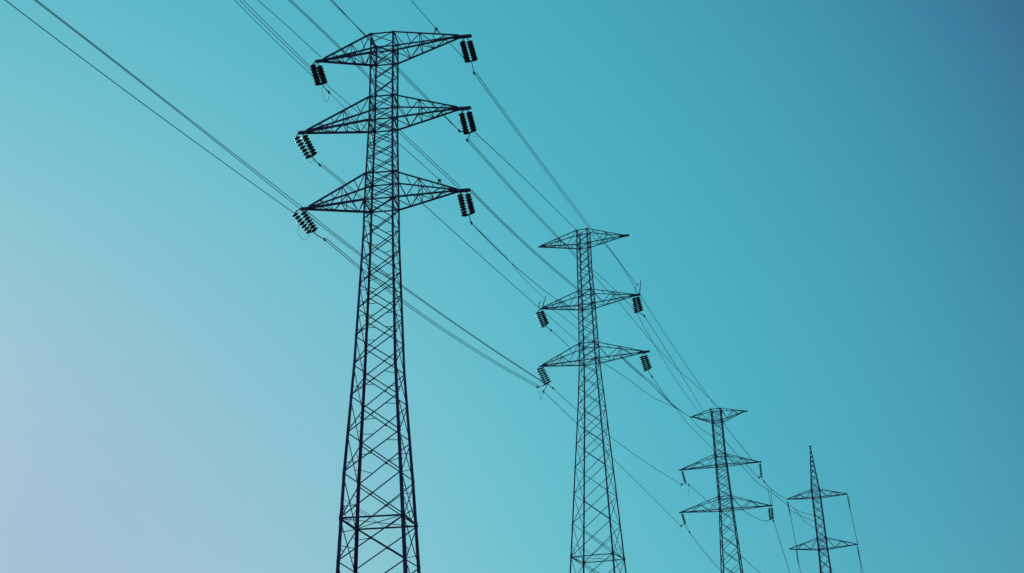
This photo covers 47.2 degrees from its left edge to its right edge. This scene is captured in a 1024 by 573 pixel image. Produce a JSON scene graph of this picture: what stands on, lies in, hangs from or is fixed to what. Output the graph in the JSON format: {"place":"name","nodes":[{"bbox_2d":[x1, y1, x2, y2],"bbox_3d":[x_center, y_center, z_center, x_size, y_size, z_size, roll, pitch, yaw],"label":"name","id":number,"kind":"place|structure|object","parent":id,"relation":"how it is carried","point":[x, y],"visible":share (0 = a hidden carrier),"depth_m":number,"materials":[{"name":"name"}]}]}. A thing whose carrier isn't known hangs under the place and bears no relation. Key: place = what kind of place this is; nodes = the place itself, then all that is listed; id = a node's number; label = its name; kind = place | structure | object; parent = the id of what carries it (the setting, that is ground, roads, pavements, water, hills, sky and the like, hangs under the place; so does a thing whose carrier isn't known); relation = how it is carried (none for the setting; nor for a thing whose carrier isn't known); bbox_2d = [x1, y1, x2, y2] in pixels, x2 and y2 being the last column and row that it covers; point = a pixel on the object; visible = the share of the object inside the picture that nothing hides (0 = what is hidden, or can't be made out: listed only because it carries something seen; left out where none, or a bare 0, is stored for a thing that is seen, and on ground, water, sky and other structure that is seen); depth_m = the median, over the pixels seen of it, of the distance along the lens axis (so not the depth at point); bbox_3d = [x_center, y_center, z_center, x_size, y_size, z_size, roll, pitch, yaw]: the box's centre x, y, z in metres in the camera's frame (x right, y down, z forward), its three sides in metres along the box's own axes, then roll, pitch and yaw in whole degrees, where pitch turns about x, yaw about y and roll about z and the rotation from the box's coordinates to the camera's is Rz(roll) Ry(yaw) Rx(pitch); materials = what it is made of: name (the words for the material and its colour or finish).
{"place":"outdoors","nodes":[
{"label":"outdoors","id":0,"kind":"place"},
{"bbox_2d":[0,0,1023,572],"label":"sky","id":1,"kind":"structure","parent":0,"point":[819,204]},
{"label":"ground","id":2,"kind":"structure","parent":0,"visible":0},
{"bbox_2d":[298,27,471,572],"bbox_3d":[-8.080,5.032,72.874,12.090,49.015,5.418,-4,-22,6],"label":"lattice pylon","id":3,"kind":"object","parent":2,"relation":"on","point":[357,528],"visible":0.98,"depth_m":76.06,"materials":[{"name":"metal"}]},
{"bbox_2d":[34,0,301,208],"bbox_3d":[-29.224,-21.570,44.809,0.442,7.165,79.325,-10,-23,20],"label":"bundled wires","id":4,"kind":"object","parent":3,"relation":"attached to","point":[61,20],"visible":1,"depth_m":64.94,"materials":[{"name":"black metal"}]},
{"bbox_2d":[258,0,320,56],"bbox_3d":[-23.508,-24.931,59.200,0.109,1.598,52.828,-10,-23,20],"label":"overhead wire","id":5,"kind":"object","parent":3,"relation":"attached to","point":[288,27],"visible":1,"depth_m":78.14,"materials":[{"name":"black metal"}]},
{"bbox_2d":[294,134,320,166],"bbox_3d":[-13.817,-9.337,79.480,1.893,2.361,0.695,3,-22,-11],"label":"hanging insulator","id":6,"kind":"object","parent":3,"relation":"hanging from","point":[310,146],"visible":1,"depth_m":79.47,"materials":[{"name":"black ceramic"}]},
{"bbox_2d":[320,164,367,204],"bbox_3d":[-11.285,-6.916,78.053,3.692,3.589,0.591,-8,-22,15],"label":"bundled wires","id":7,"kind":"object","parent":6,"relation":"hanging from","point":[340,181],"visible":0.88,"depth_m":78.19,"materials":[{"name":"black metal"}]},
{"bbox_2d":[292,209,325,240],"bbox_3d":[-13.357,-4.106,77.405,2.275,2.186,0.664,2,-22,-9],"label":"hanging insulator","id":8,"kind":"object","parent":3,"relation":"hanging from","point":[310,230],"visible":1,"depth_m":77.38,"materials":[{"name":"black ceramic"}]},
{"bbox_2d":[5,0,293,212],"bbox_3d":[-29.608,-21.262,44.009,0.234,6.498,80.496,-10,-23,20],"label":"overhead wire","id":9,"kind":"object","parent":8,"relation":"attached to","point":[141,102],"visible":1,"depth_m":64.12,"materials":[{"name":"black metal"}]},
{"bbox_2d":[326,238,538,386],"bbox_3d":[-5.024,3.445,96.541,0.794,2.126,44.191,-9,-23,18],"label":"bundled wires","id":10,"kind":"object","parent":8,"relation":"attached to","point":[425,316],"visible":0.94,"depth_m":92.57,"materials":[{"name":"black metal"}]},
{"bbox_2d":[310,62,329,99],"bbox_3d":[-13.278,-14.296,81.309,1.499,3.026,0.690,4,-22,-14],"label":"hanging insulator","id":11,"kind":"object","parent":3,"relation":"hanging from","point":[319,69],"visible":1,"depth_m":81.37,"materials":[{"name":"black ceramic"}]},
{"bbox_2d":[235,0,313,76],"bbox_3d":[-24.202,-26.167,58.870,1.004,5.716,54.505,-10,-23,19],"label":"bundled wires","id":12,"kind":"object","parent":11,"relation":"attached to","point":[270,31],"visible":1,"depth_m":76.53,"materials":[{"name":"black metal"}]},
{"bbox_2d":[326,84,371,126],"bbox_3d":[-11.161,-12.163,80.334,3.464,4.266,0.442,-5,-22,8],"label":"bundled wires","id":13,"kind":"object","parent":11,"relation":"hanging from","point":[350,105],"visible":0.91,"depth_m":80.15,"materials":[{"name":"black metal"}]},
{"bbox_2d":[289,0,382,90],"bbox_3d":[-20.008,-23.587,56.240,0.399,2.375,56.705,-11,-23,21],"label":"bundled wires","id":14,"kind":"object","parent":3,"relation":"attached to","point":[334,43],"visible":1,"depth_m":74.63,"materials":[{"name":"black metal"}]},
{"bbox_2d":[396,141,437,178],"bbox_3d":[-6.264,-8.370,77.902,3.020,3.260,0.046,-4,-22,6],"label":"overhead wire","id":15,"kind":"object","parent":3,"relation":"attached to","point":[416,159],"visible":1,"depth_m":77.92,"materials":[{"name":"black metal"}]},
{"bbox_2d":[303,211,547,384],"bbox_3d":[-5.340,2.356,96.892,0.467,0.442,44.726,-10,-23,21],"label":"bundled wires","id":16,"kind":"object","parent":3,"relation":"attached to","point":[420,298],"visible":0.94,"depth_m":93.17,"materials":[{"name":"black metal"}]},
{"bbox_2d":[396,127,458,188],"bbox_3d":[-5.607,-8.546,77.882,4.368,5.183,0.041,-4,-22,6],"label":"bundled wires","id":17,"kind":"object","parent":3,"relation":"attached to","point":[427,159],"visible":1,"depth_m":77.84,"materials":[{"name":"black metal"}]},
{"bbox_2d":[457,191,475,224],"bbox_3d":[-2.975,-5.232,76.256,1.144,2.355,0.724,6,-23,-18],"label":"hanging insulator","id":18,"kind":"object","parent":3,"relation":"hanging from","point":[468,197],"visible":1,"depth_m":76.25,"materials":[{"name":"black ceramic"}]},
{"bbox_2d":[484,235,543,297],"bbox_3d":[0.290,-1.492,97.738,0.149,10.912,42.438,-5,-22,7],"label":"overhead wire","id":19,"kind":"object","parent":18,"relation":"attached to","point":[508,259],"visible":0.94,"depth_m":91.55,"materials":[{"name":"black metal"}]},
{"bbox_2d":[473,225,567,307],"bbox_3d":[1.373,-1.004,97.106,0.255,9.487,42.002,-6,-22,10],"label":"overhead wire","id":20,"kind":"object","parent":18,"relation":"attached to","point":[515,266],"visible":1,"depth_m":91.16,"materials":[{"name":"black metal"}]},
{"bbox_2d":[458,109,476,141],"bbox_3d":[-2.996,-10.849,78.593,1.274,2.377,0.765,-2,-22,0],"label":"hanging insulator","id":21,"kind":"object","parent":3,"relation":"hanging from","point":[469,114],"visible":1,"depth_m":78.47,"materials":[{"name":"black ceramic"}]},
{"bbox_2d":[330,0,457,129],"bbox_3d":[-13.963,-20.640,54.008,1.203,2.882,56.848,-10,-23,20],"label":"bundled wires","id":22,"kind":"object","parent":21,"relation":"attached to","point":[394,64],"visible":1,"depth_m":70.12,"materials":[{"name":"black metal"}]},
{"bbox_2d":[474,131,548,202],"bbox_3d":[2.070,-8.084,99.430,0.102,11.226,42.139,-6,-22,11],"label":"overhead wire","id":23,"kind":"object","parent":21,"relation":"attached to","point":[511,166],"visible":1,"depth_m":89.03,"materials":[{"name":"black metal"}]},
{"bbox_2d":[469,140,579,258],"bbox_3d":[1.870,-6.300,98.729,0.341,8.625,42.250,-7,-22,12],"label":"bundled wires","id":24,"kind":"object","parent":21,"relation":"attached to","point":[520,199],"visible":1,"depth_m":93.63,"materials":[{"name":"black metal"}]},
{"bbox_2d":[460,37,477,74],"bbox_3d":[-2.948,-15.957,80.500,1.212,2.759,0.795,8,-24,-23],"label":"hanging insulator","id":25,"kind":"object","parent":3,"relation":"hanging from","point":[471,48],"visible":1,"depth_m":80.50,"materials":[{"name":"black ceramic"}]},
{"bbox_2d":[411,0,467,61],"bbox_3d":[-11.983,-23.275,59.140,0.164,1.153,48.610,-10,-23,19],"label":"overhead wire","id":26,"kind":"object","parent":25,"relation":"attached to","point":[438,31],"visible":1,"depth_m":76.42,"materials":[{"name":"black metal"}]},
{"bbox_2d":[475,73,589,227],"bbox_3d":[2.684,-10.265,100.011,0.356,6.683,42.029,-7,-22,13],"label":"bundled wires","id":27,"kind":"object","parent":25,"relation":"attached to","point":[529,145],"visible":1,"depth_m":94.18,"materials":[{"name":"black metal"}]},
{"bbox_2d":[470,190,578,289],"bbox_3d":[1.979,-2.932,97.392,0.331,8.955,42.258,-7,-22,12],"label":"bundled wires","id":28,"kind":"object","parent":3,"relation":"attached to","point":[520,238],"visible":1,"depth_m":91.08,"materials":[{"name":"black metal"}]},
{"bbox_2d":[538,228,649,572],"bbox_3d":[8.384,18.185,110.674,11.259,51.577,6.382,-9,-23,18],"label":"lattice pylon","id":29,"kind":"object","parent":2,"relation":"on","point":[581,309],"visible":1,"depth_m":114.67,"materials":[{"name":"metal"}]},
{"bbox_2d":[410,192,539,308],"bbox_3d":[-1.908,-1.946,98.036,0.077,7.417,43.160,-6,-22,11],"label":"overhead wire","id":30,"kind":"object","parent":29,"relation":"attached to","point":[474,250],"visible":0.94,"depth_m":92.81,"materials":[{"name":"black metal"}]},
{"bbox_2d":[536,309,551,331],"bbox_3d":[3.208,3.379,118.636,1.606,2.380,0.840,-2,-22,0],"label":"hanging insulator","id":31,"kind":"object","parent":29,"relation":"hanging from","point":[543,321],"visible":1,"depth_m":118.58,"materials":[{"name":"black ceramic"}]},
{"bbox_2d":[536,366,553,399],"bbox_3d":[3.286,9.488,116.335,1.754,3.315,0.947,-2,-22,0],"label":"hanging insulator","id":32,"kind":"object","parent":29,"relation":"hanging from","point":[542,374],"visible":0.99,"depth_m":116.35,"materials":[{"name":"black ceramic"}]},
{"bbox_2d":[545,393,679,524],"bbox_3d":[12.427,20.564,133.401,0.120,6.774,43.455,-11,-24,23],"label":"overhead wire","id":33,"kind":"object","parent":32,"relation":"attached to","point":[620,465],"visible":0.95,"depth_m":135.41,"materials":[{"name":"black metal"}]},
{"bbox_2d":[554,389,679,483],"bbox_3d":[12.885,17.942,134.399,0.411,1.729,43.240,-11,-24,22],"label":"overhead wire","id":34,"kind":"object","parent":32,"relation":"attached to","point":[612,438],"visible":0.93,"depth_m":132.38,"materials":[{"name":"black metal"}]},
{"bbox_2d":[592,230,637,293],"bbox_3d":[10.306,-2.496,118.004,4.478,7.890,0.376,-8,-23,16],"label":"bundled wires","id":35,"kind":"object","parent":29,"relation":"attached to","point":[620,264],"visible":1,"depth_m":117.57,"materials":[{"name":"black metal"}]},
{"bbox_2d":[632,296,644,316],"bbox_3d":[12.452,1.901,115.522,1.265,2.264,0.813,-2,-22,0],"label":"hanging insulator","id":36,"kind":"object","parent":29,"relation":"hanging from","point":[638,308],"visible":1,"depth_m":115.42,"materials":[{"name":"black ceramic"}]},
{"bbox_2d":[590,267,634,310],"bbox_3d":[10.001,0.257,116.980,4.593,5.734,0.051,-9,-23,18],"label":"overhead wire","id":37,"kind":"object","parent":36,"relation":"attached to","point":[612,287],"visible":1,"depth_m":117.00,"materials":[{"name":"black metal"}]},
{"bbox_2d":[645,317,702,410],"bbox_3d":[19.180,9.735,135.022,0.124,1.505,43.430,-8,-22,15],"label":"overhead wire","id":38,"kind":"object","parent":36,"relation":"attached to","point":[674,363],"visible":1,"depth_m":131.64,"materials":[{"name":"black metal"}]},
{"bbox_2d":[640,353,652,377],"bbox_3d":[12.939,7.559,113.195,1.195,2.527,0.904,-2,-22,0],"label":"hanging insulator","id":39,"kind":"object","parent":29,"relation":"hanging from","point":[646,360],"visible":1,"depth_m":113.09,"materials":[{"name":"black ceramic"}]},
{"bbox_2d":[594,276,718,406],"bbox_3d":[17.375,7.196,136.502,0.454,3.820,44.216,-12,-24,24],"label":"overhead wire","id":40,"kind":"object","parent":29,"relation":"attached to","point":[651,341],"visible":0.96,"depth_m":134.26,"materials":[{"name":"black metal"}]},
{"bbox_2d":[640,295,716,407],"bbox_3d":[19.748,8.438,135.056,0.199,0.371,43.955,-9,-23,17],"label":"overhead wire","id":41,"kind":"object","parent":29,"relation":"attached to","point":[675,349],"visible":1,"depth_m":130.11,"materials":[{"name":"black metal"}]},
{"bbox_2d":[679,407,772,572],"bbox_3d":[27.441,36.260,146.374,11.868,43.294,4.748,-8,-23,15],"label":"lattice pylon","id":42,"kind":"object","parent":2,"relation":"on","point":[717,465],"visible":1,"depth_m":150.69,"materials":[{"name":"metal"}]},
{"bbox_2d":[598,359,676,408],"bbox_3d":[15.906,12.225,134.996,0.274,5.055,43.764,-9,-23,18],"label":"overhead wire","id":43,"kind":"object","parent":42,"relation":"attached to","point":[635,384],"visible":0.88,"depth_m":128.53,"materials":[{"name":"black metal"}]},
{"bbox_2d":[624,358,682,412],"bbox_3d":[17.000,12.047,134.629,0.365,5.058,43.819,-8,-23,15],"label":"bundled wires","id":44,"kind":"object","parent":42,"relation":"attached to","point":[645,379],"visible":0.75,"depth_m":124.72,"materials":[{"name":"black metal"}]},
{"bbox_2d":[624,359,701,437],"bbox_3d":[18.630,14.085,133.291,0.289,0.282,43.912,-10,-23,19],"label":"overhead wire","id":45,"kind":"object","parent":42,"relation":"attached to","point":[666,398],"visible":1,"depth_m":129.59,"materials":[{"name":"black metal"}]},
{"bbox_2d":[637,314,697,410],"bbox_3d":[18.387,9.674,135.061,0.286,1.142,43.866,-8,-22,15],"label":"overhead wire","id":46,"kind":"object","parent":42,"relation":"attached to","point":[664,361],"visible":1,"depth_m":129.89,"materials":[{"name":"black metal"}]},
{"bbox_2d":[680,470,688,494],"bbox_3d":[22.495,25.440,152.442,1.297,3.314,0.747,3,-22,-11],"label":"hanging insulator","id":47,"kind":"object","parent":42,"relation":"hanging from","point":[683,475],"visible":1,"depth_m":152.35,"materials":[{"name":"grey rubber"}]},
{"bbox_2d":[680,513,689,533],"bbox_3d":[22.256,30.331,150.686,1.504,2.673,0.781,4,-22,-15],"label":"hanging insulator","id":48,"kind":"object","parent":42,"relation":"hanging from","point":[683,517],"visible":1,"depth_m":150.52,"materials":[{"name":"grey rubber"}]},
{"bbox_2d":[758,462,764,482],"bbox_3d":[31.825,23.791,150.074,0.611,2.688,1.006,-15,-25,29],"label":"hanging insulator","id":49,"kind":"object","parent":42,"relation":"hanging from","point":[760,470],"visible":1,"depth_m":149.74,"materials":[{"name":"grey rubber"}]},
{"bbox_2d":[727,454,814,521],"bbox_3d":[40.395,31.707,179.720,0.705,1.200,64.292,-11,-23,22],"label":"overhead wire","id":50,"kind":"object","parent":42,"relation":"attached to","point":[767,489],"visible":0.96,"depth_m":173.38,"materials":[{"name":"black metal"}]},
{"bbox_2d":[768,507,773,522],"bbox_3d":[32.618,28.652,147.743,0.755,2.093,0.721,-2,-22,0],"label":"hanging insulator","id":51,"kind":"object","parent":42,"relation":"hanging from","point":[770,516],"visible":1,"depth_m":147.51,"materials":[{"name":"grey rubber"}]},
{"bbox_2d":[787,446,857,572],"bbox_3d":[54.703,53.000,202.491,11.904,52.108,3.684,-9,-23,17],"label":"lattice pylon","id":52,"kind":"object","parent":2,"relation":"on","point":[825,537],"visible":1,"depth_m":207.12,"materials":[{"name":"metal"}]}
]}

